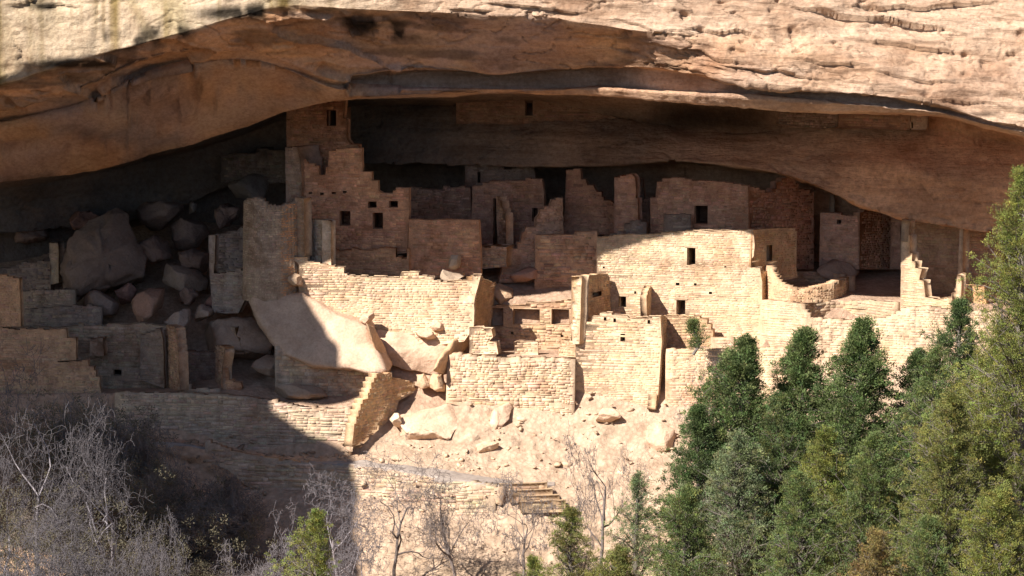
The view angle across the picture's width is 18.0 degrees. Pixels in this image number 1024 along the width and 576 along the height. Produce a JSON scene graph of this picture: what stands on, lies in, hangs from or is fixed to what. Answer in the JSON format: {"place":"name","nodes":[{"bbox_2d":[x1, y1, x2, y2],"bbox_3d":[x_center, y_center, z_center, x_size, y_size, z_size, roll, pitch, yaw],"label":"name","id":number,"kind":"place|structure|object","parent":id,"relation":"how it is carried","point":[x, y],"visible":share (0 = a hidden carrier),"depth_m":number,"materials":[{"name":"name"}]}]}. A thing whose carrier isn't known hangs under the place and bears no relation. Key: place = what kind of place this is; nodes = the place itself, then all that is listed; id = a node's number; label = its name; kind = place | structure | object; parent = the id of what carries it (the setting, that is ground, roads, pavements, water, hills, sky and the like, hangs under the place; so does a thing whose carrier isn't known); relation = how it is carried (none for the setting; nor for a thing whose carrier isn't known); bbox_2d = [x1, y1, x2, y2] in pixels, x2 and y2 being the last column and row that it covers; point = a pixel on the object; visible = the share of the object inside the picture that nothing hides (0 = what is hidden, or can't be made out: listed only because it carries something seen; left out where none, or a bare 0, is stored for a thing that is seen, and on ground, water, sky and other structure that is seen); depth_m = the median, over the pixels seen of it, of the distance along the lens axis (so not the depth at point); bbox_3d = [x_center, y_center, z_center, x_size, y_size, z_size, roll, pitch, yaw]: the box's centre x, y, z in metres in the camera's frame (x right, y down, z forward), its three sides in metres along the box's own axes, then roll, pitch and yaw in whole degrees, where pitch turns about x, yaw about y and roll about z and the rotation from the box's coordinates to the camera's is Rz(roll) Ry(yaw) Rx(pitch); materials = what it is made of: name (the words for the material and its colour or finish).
{"place":"outdoors","nodes":[
{"label":"outdoors","id":0,"kind":"place"},
{"bbox_2d":[0,260,51,290],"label":"masonry wall","id":1,"kind":"structure","parent":0,"point":[36,275],"depth_m":157.57,"materials":[{"name":"stone"}]},
{"bbox_2d":[136,441,554,487],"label":"path","id":2,"kind":"structure","parent":0,"point":[457,476],"depth_m":145.16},
{"bbox_2d":[0,222,1016,575],"bbox_3d":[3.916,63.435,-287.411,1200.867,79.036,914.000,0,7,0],"label":"ground","id":3,"kind":"structure","parent":0,"point":[524,456],"depth_m":147.19,"materials":[{"name":"stone"}]},
{"bbox_2d":[0,440,44,573],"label":"bare tree","id":4,"kind":"object","parent":3,"relation":"on","point":[22,503],"visible":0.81,"depth_m":129.97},
{"bbox_2d":[0,394,86,535],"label":"shrub","id":5,"kind":"object","parent":3,"relation":"on","point":[8,428],"visible":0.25,"depth_m":141.97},
{"bbox_2d":[0,514,98,575],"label":"bare tree","id":6,"kind":"object","parent":3,"relation":"on","point":[40,572],"visible":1,"depth_m":122.82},
{"bbox_2d":[23,289,76,308],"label":"wall","id":7,"kind":"structure","parent":3,"relation":"on","point":[36,298],"depth_m":154.36,"materials":[{"name":"stone"}]},
{"bbox_2d":[0,338,111,575],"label":"bare tree","id":8,"kind":"object","parent":3,"relation":"on","point":[38,494],"visible":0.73,"depth_m":132.66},
{"bbox_2d":[24,304,102,326],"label":"wall","id":9,"kind":"structure","parent":3,"relation":"on","point":[74,314],"depth_m":153.33,"materials":[{"name":"stone"}]},
{"bbox_2d":[0,452,147,566],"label":"shrub","id":10,"kind":"object","parent":3,"relation":"on","point":[49,496],"visible":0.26,"depth_m":138.88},
{"bbox_2d":[21,463,138,575],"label":"bare tree","id":11,"kind":"object","parent":3,"relation":"on","point":[56,527],"visible":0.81,"depth_m":126.61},
{"bbox_2d":[1,388,163,574],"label":"bare tree","id":12,"kind":"object","parent":3,"relation":"on","point":[107,517],"visible":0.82,"depth_m":130.04,"materials":[{"name":"plant"}]},
{"bbox_2d":[0,322,188,393],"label":"terrace room","id":13,"kind":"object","parent":3,"relation":"on","point":[79,357],"visible":0.96,"depth_m":150.29,"materials":[{"name":"stone"}]},
{"bbox_2d":[0,273,23,326],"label":"masonry wall","id":14,"kind":"structure","parent":13,"relation":"on","point":[11,303],"depth_m":149.85,"materials":[{"name":"stone"}]},
{"bbox_2d":[84,290,118,316],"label":"boulder","id":15,"kind":"object","parent":3,"relation":"on","point":[109,304],"visible":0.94,"depth_m":154.23,"materials":[{"name":"stone"}]},
{"bbox_2d":[60,208,146,295],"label":"boulder","id":16,"kind":"object","parent":3,"relation":"on","point":[103,253],"visible":0.98,"depth_m":155.45,"materials":[{"name":"stone"}]},
{"bbox_2d":[26,388,182,520],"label":"shrub","id":17,"kind":"object","parent":3,"relation":"on","point":[64,428],"visible":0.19,"depth_m":142.45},
{"bbox_2d":[87,412,180,527],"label":"shrub","id":18,"kind":"object","parent":3,"relation":"on","point":[141,447],"visible":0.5,"depth_m":141.64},
{"bbox_2d":[78,505,192,575],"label":"bare tree","id":19,"kind":"object","parent":3,"relation":"on","point":[148,568],"visible":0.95,"depth_m":125.07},
{"bbox_2d":[131,288,164,321],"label":"boulder","id":20,"kind":"object","parent":3,"relation":"on","point":[147,304],"visible":1,"depth_m":153.11,"materials":[{"name":"stone"}]},
{"bbox_2d":[0,376,302,575],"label":"undergrowth","id":21,"kind":"object","parent":3,"relation":"on","point":[165,540],"visible":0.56,"depth_m":136.94,"materials":[{"name":"grey plant"}]},
{"bbox_2d":[139,235,171,262],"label":"boulder","id":22,"kind":"object","parent":3,"relation":"on","point":[156,248],"visible":1,"depth_m":156.44,"materials":[{"name":"stone"}]},
{"bbox_2d":[136,201,183,230],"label":"boulder","id":23,"kind":"object","parent":3,"relation":"on","point":[157,216],"visible":1,"depth_m":158.30,"materials":[{"name":"stone"}]},
{"bbox_2d":[108,455,224,573],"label":"shrub","id":24,"kind":"object","parent":3,"relation":"on","point":[170,489],"visible":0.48,"depth_m":139.63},
{"bbox_2d":[76,522,256,575],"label":"shrub","id":25,"kind":"object","parent":3,"relation":"on","point":[187,561],"visible":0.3,"depth_m":136.94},
{"bbox_2d":[162,263,208,291],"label":"boulder","id":26,"kind":"object","parent":3,"relation":"on","point":[178,277],"visible":0.99,"depth_m":155.30,"materials":[{"name":"stone"}]},
{"bbox_2d":[178,248,208,272],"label":"boulder","id":27,"kind":"object","parent":26,"relation":"on","point":[196,259],"visible":1,"depth_m":155.81,"materials":[{"name":"stone"}]},
{"bbox_2d":[108,480,265,573],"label":"shrub","id":28,"kind":"object","parent":3,"relation":"on","point":[192,523],"visible":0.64,"depth_m":137.68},
{"bbox_2d":[170,218,209,250],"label":"boulder","id":29,"kind":"object","parent":3,"relation":"on","point":[187,234],"visible":1,"depth_m":157.97,"materials":[{"name":"stone"}]},
{"bbox_2d":[179,345,243,392],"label":"room","id":30,"kind":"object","parent":3,"relation":"on","point":[216,364],"visible":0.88,"depth_m":150.76,"materials":[{"name":"stone"}]},
{"bbox_2d":[174,452,262,524],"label":"shrub","id":31,"kind":"object","parent":3,"relation":"on","point":[228,483],"visible":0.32,"depth_m":142.75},
{"bbox_2d":[208,226,246,313],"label":"roofless room","id":32,"kind":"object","parent":3,"relation":"on","point":[226,264],"visible":0.98,"depth_m":153.19,"materials":[{"name":"stone"}]},
{"bbox_2d":[171,523,289,575],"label":"shrub","id":33,"kind":"object","parent":3,"relation":"on","point":[260,555],"visible":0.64,"depth_m":137.40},
{"bbox_2d":[115,390,357,449],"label":"terrace wall","id":34,"kind":"structure","parent":3,"relation":"on","point":[260,423],"depth_m":148.54,"materials":[{"name":"stone"}]},
{"bbox_2d":[205,316,272,358],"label":"boulder","id":35,"kind":"object","parent":3,"relation":"on","point":[255,342],"visible":0.82,"depth_m":152.19,"materials":[{"name":"stone"}]},
{"bbox_2d":[194,478,283,571],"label":"shrub","id":36,"kind":"object","parent":3,"relation":"on","point":[237,511],"visible":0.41,"depth_m":139.81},
{"bbox_2d":[228,173,268,198],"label":"boulder","id":37,"kind":"object","parent":3,"relation":"on","point":[252,185],"visible":0.88,"depth_m":158.67,"materials":[{"name":"stone"}]},
{"bbox_2d":[243,502,311,575],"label":"bare tree","id":38,"kind":"object","parent":3,"relation":"on","point":[269,563],"visible":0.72,"depth_m":126.34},
{"bbox_2d":[274,383,326,399],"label":"boulder","id":39,"kind":"object","parent":3,"relation":"on","point":[296,391],"visible":1,"depth_m":149.35,"materials":[{"name":"stone"}]},
{"bbox_2d":[263,507,341,575],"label":"juniper","id":40,"kind":"object","parent":3,"relation":"on","point":[314,525],"visible":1,"depth_m":121.93,"materials":[{"name":"green plant"}]},
{"bbox_2d":[249,292,392,373],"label":"boulder","id":41,"kind":"object","parent":3,"relation":"on","point":[307,330],"visible":0.97,"depth_m":149.92,"materials":[{"name":"stone"}]},
{"bbox_2d":[242,196,311,301],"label":"round tower","id":42,"kind":"structure","parent":41,"relation":"on","point":[277,239],"depth_m":151.02,"materials":[{"name":"stone"}]},
{"bbox_2d":[275,346,367,395],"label":"masonry wall","id":43,"kind":"structure","parent":3,"relation":"on","point":[330,381],"depth_m":149.95,"materials":[{"name":"stone"}]},
{"bbox_2d":[286,468,400,575],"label":"bare tree","id":44,"kind":"object","parent":3,"relation":"on","point":[343,512],"visible":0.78,"depth_m":135.92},
{"bbox_2d":[204,439,496,514],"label":"path wall","id":45,"kind":"structure","parent":3,"relation":"on","point":[289,474],"depth_m":145.76,"materials":[{"name":"stone"}]},
{"bbox_2d":[304,147,410,276],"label":"stepped house","id":46,"kind":"structure","parent":3,"relation":"on","point":[371,239],"depth_m":153.37,"materials":[{"name":"stone"}]},
{"bbox_2d":[326,480,389,575],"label":"bare tree","id":47,"kind":"object","parent":3,"relation":"on","point":[349,559],"visible":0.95,"depth_m":133.16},
{"bbox_2d":[344,372,416,446],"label":"slope wall","id":48,"kind":"structure","parent":3,"relation":"on","point":[374,406],"depth_m":148.00,"materials":[{"name":"stone"}]},
{"bbox_2d":[294,256,495,344],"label":"plaza wall","id":49,"kind":"structure","parent":3,"relation":"on","point":[410,302],"depth_m":150.87,"materials":[{"name":"stone"}]},
{"bbox_2d":[334,431,470,575],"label":"bare tree","id":50,"kind":"object","parent":3,"relation":"on","point":[398,532],"visible":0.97,"depth_m":139.13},
{"bbox_2d":[377,329,469,374],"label":"boulder","id":51,"kind":"object","parent":3,"relation":"on","point":[405,351],"visible":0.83,"depth_m":150.65,"materials":[{"name":"stone"}]},
{"bbox_2d":[391,403,456,439],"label":"boulder","id":52,"kind":"object","parent":3,"relation":"on","point":[439,422],"visible":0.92,"depth_m":148.39,"materials":[{"name":"stone"}]},
{"bbox_2d":[393,448,495,575],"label":"bare tree","id":53,"kind":"object","parent":3,"relation":"on","point":[442,528],"visible":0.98,"depth_m":137.60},
{"bbox_2d":[408,218,481,277],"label":"masonry wall","id":54,"kind":"structure","parent":3,"relation":"on","point":[434,245],"depth_m":153.03,"materials":[{"name":"stone"}]},
{"bbox_2d":[37,370,905,552],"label":"rubble","id":55,"kind":"object","parent":3,"relation":"on","point":[337,456],"visible":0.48,"depth_m":147.01,"materials":[{"name":"stone"}]},
{"bbox_2d":[471,177,545,268],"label":"ruined house","id":56,"kind":"structure","parent":3,"relation":"on","point":[519,203],"depth_m":155.75,"materials":[{"name":"stone"}]},
{"bbox_2d":[446,352,575,413],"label":"retaining wall","id":57,"kind":"structure","parent":3,"relation":"on","point":[543,383],"depth_m":149.30,"materials":[{"name":"stone"}]},
{"bbox_2d":[482,467,559,575],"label":"bare tree","id":58,"kind":"object","parent":3,"relation":"on","point":[533,517],"visible":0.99,"depth_m":137.31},
{"bbox_2d":[469,298,575,356],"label":"open room","id":59,"kind":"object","parent":3,"relation":"on","point":[546,333],"visible":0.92,"depth_m":152.67,"materials":[{"name":"stone"}]},
{"bbox_2d":[494,482,565,512],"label":"stone steps","id":60,"kind":"structure","parent":3,"relation":"on","point":[542,490],"depth_m":143.27,"materials":[{"name":"stone"}]},
{"bbox_2d":[497,196,563,282],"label":"stair topped wall","id":61,"kind":"structure","parent":3,"relation":"on","point":[549,219],"depth_m":154.53,"materials":[{"name":"stone"}]},
{"bbox_2d":[534,230,597,288],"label":"masonry wall","id":62,"kind":"structure","parent":3,"relation":"on","point":[561,260],"depth_m":153.92,"materials":[{"name":"stone"}]},
{"bbox_2d":[541,499,610,575],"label":"juniper","id":63,"kind":"object","parent":3,"relation":"on","point":[572,515],"visible":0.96,"depth_m":131.02,"materials":[{"name":"green plant"}]},
{"bbox_2d":[571,273,610,340],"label":"masonry wall","id":64,"kind":"structure","parent":3,"relation":"on","point":[599,299],"depth_m":150.81,"materials":[{"name":"stone"}]},
{"bbox_2d":[552,423,656,574],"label":"bare tree","id":65,"kind":"object","parent":3,"relation":"on","point":[602,515],"visible":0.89,"depth_m":138.12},
{"bbox_2d":[581,544,636,575],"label":"juniper","id":66,"kind":"object","parent":3,"relation":"on","point":[617,559],"visible":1,"depth_m":125.13,"materials":[{"name":"green plant"}]},
{"bbox_2d":[575,311,666,409],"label":"projecting house","id":67,"kind":"structure","parent":3,"relation":"on","point":[620,356],"depth_m":148.91,"materials":[{"name":"stone"}]},
{"bbox_2d":[571,275,588,343],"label":"broken wall","id":68,"kind":"structure","parent":67,"relation":"on","point":[580,304],"depth_m":148.97,"materials":[{"name":"stone"}]},
{"bbox_2d":[596,470,657,575],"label":"juniper","id":69,"kind":"object","parent":3,"relation":"on","point":[636,506],"visible":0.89,"depth_m":135.98,"materials":[{"name":"green plant"}]},
{"bbox_2d":[614,173,641,232],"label":"pillar","id":70,"kind":"structure","parent":3,"relation":"on","point":[627,203],"depth_m":153.05,"materials":[{"name":"stone"}]},
{"bbox_2d":[646,421,676,451],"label":"boulder","id":71,"kind":"object","parent":3,"relation":"on","point":[659,435],"visible":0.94,"depth_m":146.89,"materials":[{"name":"stone"}]},
{"bbox_2d":[630,401,732,574],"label":"pinyon pine","id":72,"kind":"object","parent":3,"relation":"on","point":[696,429],"visible":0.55,"depth_m":137.13,"materials":[{"name":"green plant"}]},
{"bbox_2d":[663,314,714,347],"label":"recessed wall","id":73,"kind":"structure","parent":3,"relation":"on","point":[677,337],"depth_m":150.18,"materials":[{"name":"stone"}]},
{"bbox_2d":[640,482,738,575],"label":"juniper","id":74,"kind":"object","parent":3,"relation":"on","point":[688,531],"visible":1,"depth_m":128.98,"materials":[{"name":"green plant"}]},
{"bbox_2d":[597,227,797,343],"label":"house","id":75,"kind":"structure","parent":3,"relation":"on","point":[717,278],"depth_m":150.96,"materials":[{"name":"stone"}]},
{"bbox_2d":[665,346,790,408],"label":"retaining wall","id":76,"kind":"structure","parent":3,"relation":"on","point":[680,363],"depth_m":148.49,"materials":[{"name":"stone"}]},
{"bbox_2d":[662,332,808,561],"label":"pinyon pine","id":77,"kind":"object","parent":3,"relation":"on","point":[740,368],"visible":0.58,"depth_m":138.01,"materials":[{"name":"green plant"}]},
{"bbox_2d":[678,427,804,575],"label":"juniper","id":78,"kind":"object","parent":3,"relation":"on","point":[737,540],"visible":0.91,"depth_m":133.92,"materials":[{"name":"green plant"}]},
{"bbox_2d":[723,389,816,564],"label":"juniper","id":79,"kind":"object","parent":3,"relation":"on","point":[779,453],"visible":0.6,"depth_m":135.78,"materials":[{"name":"green plant"}]},
{"bbox_2d":[744,468,865,575],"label":"juniper","id":80,"kind":"object","parent":3,"relation":"on","point":[800,530],"visible":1,"depth_m":127.70,"materials":[{"name":"green plant"}]},
{"bbox_2d":[621,417,991,575],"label":"undergrowth","id":81,"kind":"object","parent":3,"relation":"on","point":[848,473],"visible":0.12,"depth_m":135.68,"materials":[{"name":"green plant"}]},
{"bbox_2d":[765,265,848,302],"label":"round wall","id":82,"kind":"structure","parent":3,"relation":"on","point":[779,288],"depth_m":149.57,"materials":[{"name":"stone"}]},
{"bbox_2d":[766,423,871,575],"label":"juniper","id":83,"kind":"object","parent":3,"relation":"on","point":[825,441],"visible":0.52,"depth_m":132.56,"materials":[{"name":"green plant"}]},
{"bbox_2d":[759,325,889,499],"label":"pinyon pine","id":84,"kind":"object","parent":3,"relation":"on","point":[796,361],"visible":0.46,"depth_m":139.06,"materials":[{"name":"green plant"}]},
{"bbox_2d":[798,300,899,318],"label":"retaining wall","id":85,"kind":"structure","parent":3,"relation":"on","point":[873,308],"depth_m":149.20,"materials":[{"name":"stone"}]},
{"bbox_2d":[797,314,926,542],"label":"pinyon pine","id":86,"kind":"object","parent":3,"relation":"on","point":[867,377],"visible":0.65,"depth_m":137.49,"materials":[{"name":"green plant"}]},
{"bbox_2d":[811,430,914,575],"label":"juniper","id":87,"kind":"object","parent":3,"relation":"on","point":[864,495],"visible":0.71,"depth_m":131.54,"materials":[{"name":"green plant"}]},
{"bbox_2d":[831,526,910,575],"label":"juniper","id":88,"kind":"object","parent":3,"relation":"on","point":[877,549],"visible":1,"depth_m":122.97,"materials":[{"name":"brown plant"}]},
{"bbox_2d":[760,299,996,365],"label":"retaining wall","id":89,"kind":"structure","parent":3,"relation":"on","point":[901,328],"depth_m":147.18,"materials":[{"name":"stone"}]},
{"bbox_2d":[878,513,962,575],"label":"juniper","id":90,"kind":"object","parent":3,"relation":"on","point":[932,538],"visible":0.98,"depth_m":123.84,"materials":[{"name":"green plant"}]},
{"bbox_2d":[870,342,972,528],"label":"juniper","id":91,"kind":"object","parent":3,"relation":"on","point":[932,371],"visible":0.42,"depth_m":135.35,"materials":[{"name":"green plant"}]},
{"bbox_2d":[880,347,963,530],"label":"pinyon pine","id":92,"kind":"object","parent":3,"relation":"on","point":[911,359],"visible":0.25,"depth_m":138.74,"materials":[{"name":"green plant"}]},
{"bbox_2d":[887,295,987,470],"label":"pinyon pine","id":93,"kind":"object","parent":3,"relation":"on","point":[959,318],"visible":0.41,"depth_m":138.01,"materials":[{"name":"green plant"}]},
{"bbox_2d":[868,387,1023,575],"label":"juniper","id":94,"kind":"object","parent":3,"relation":"on","point":[947,496],"visible":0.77,"depth_m":125.49,"materials":[{"name":"green plant"}]},
{"bbox_2d":[900,219,1003,309],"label":"end house","id":95,"kind":"structure","parent":3,"relation":"on","point":[935,259],"depth_m":149.72,"materials":[{"name":"stone"}]},
{"bbox_2d":[893,322,1023,568],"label":"juniper","id":96,"kind":"object","parent":3,"relation":"on","point":[965,381],"visible":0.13,"depth_m":129.44,"materials":[{"name":"green plant"}]},
{"bbox_2d":[937,480,1023,575],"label":"juniper","id":97,"kind":"object","parent":3,"relation":"on","point":[999,541],"visible":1,"depth_m":121.83,"materials":[{"name":"green plant"}]},
{"bbox_2d":[950,164,1023,574],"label":"juniper","id":98,"kind":"object","parent":3,"relation":"on","point":[1012,440],"visible":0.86,"depth_m":126.78,"materials":[{"name":"green plant"}]},
{"bbox_2d":[0,0,1023,272],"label":"cliff","id":99,"kind":"structure","parent":0,"point":[128,106],"depth_m":145.47,"materials":[{"name":"stone"}]},
{"bbox_2d":[221,147,285,183],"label":"wall","id":100,"kind":"structure","parent":99,"relation":"attached to","point":[268,163],"depth_m":159.25,"materials":[{"name":"stone"}]},
{"bbox_2d":[285,100,361,223],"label":"square tower","id":101,"kind":"structure","parent":99,"relation":"on","point":[316,133],"depth_m":154.57,"materials":[{"name":"stone"}]},
{"bbox_2d":[410,186,471,218],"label":"masonry wall","id":102,"kind":"structure","parent":99,"relation":"attached to","point":[446,202],"depth_m":156.50,"materials":[{"name":"stone"}]},
{"bbox_2d":[465,166,535,212],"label":"masonry wall","id":103,"kind":"structure","parent":99,"relation":"on","point":[477,175],"depth_m":157.34,"materials":[{"name":"stone"}]},
{"bbox_2d":[456,100,614,124],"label":"ledge house","id":104,"kind":"structure","parent":99,"relation":"attached to","point":[513,112],"depth_m":156.91,"materials":[{"name":"stone"}]},
{"bbox_2d":[564,168,614,234],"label":"masonry wall","id":105,"kind":"structure","parent":99,"relation":"attached to","point":[588,207],"depth_m":155.22,"materials":[{"name":"stone"}]},
{"bbox_2d":[650,176,813,268],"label":"house","id":106,"kind":"structure","parent":99,"relation":"on","point":[785,201],"depth_m":152.66,"materials":[{"name":"stone"}]},
{"bbox_2d":[776,111,838,128],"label":"ledge wall","id":107,"kind":"structure","parent":99,"relation":"on","point":[813,120],"depth_m":151.25,"materials":[{"name":"stone"}]},
{"bbox_2d":[819,195,901,268],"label":"corner house","id":108,"kind":"structure","parent":99,"relation":"on","point":[863,239],"depth_m":154.13,"materials":[{"name":"stone"}]},
{"bbox_2d":[838,114,910,129],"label":"ledge wall","id":109,"kind":"structure","parent":99,"relation":"on","point":[889,122],"depth_m":150.07,"materials":[{"name":"stone"}]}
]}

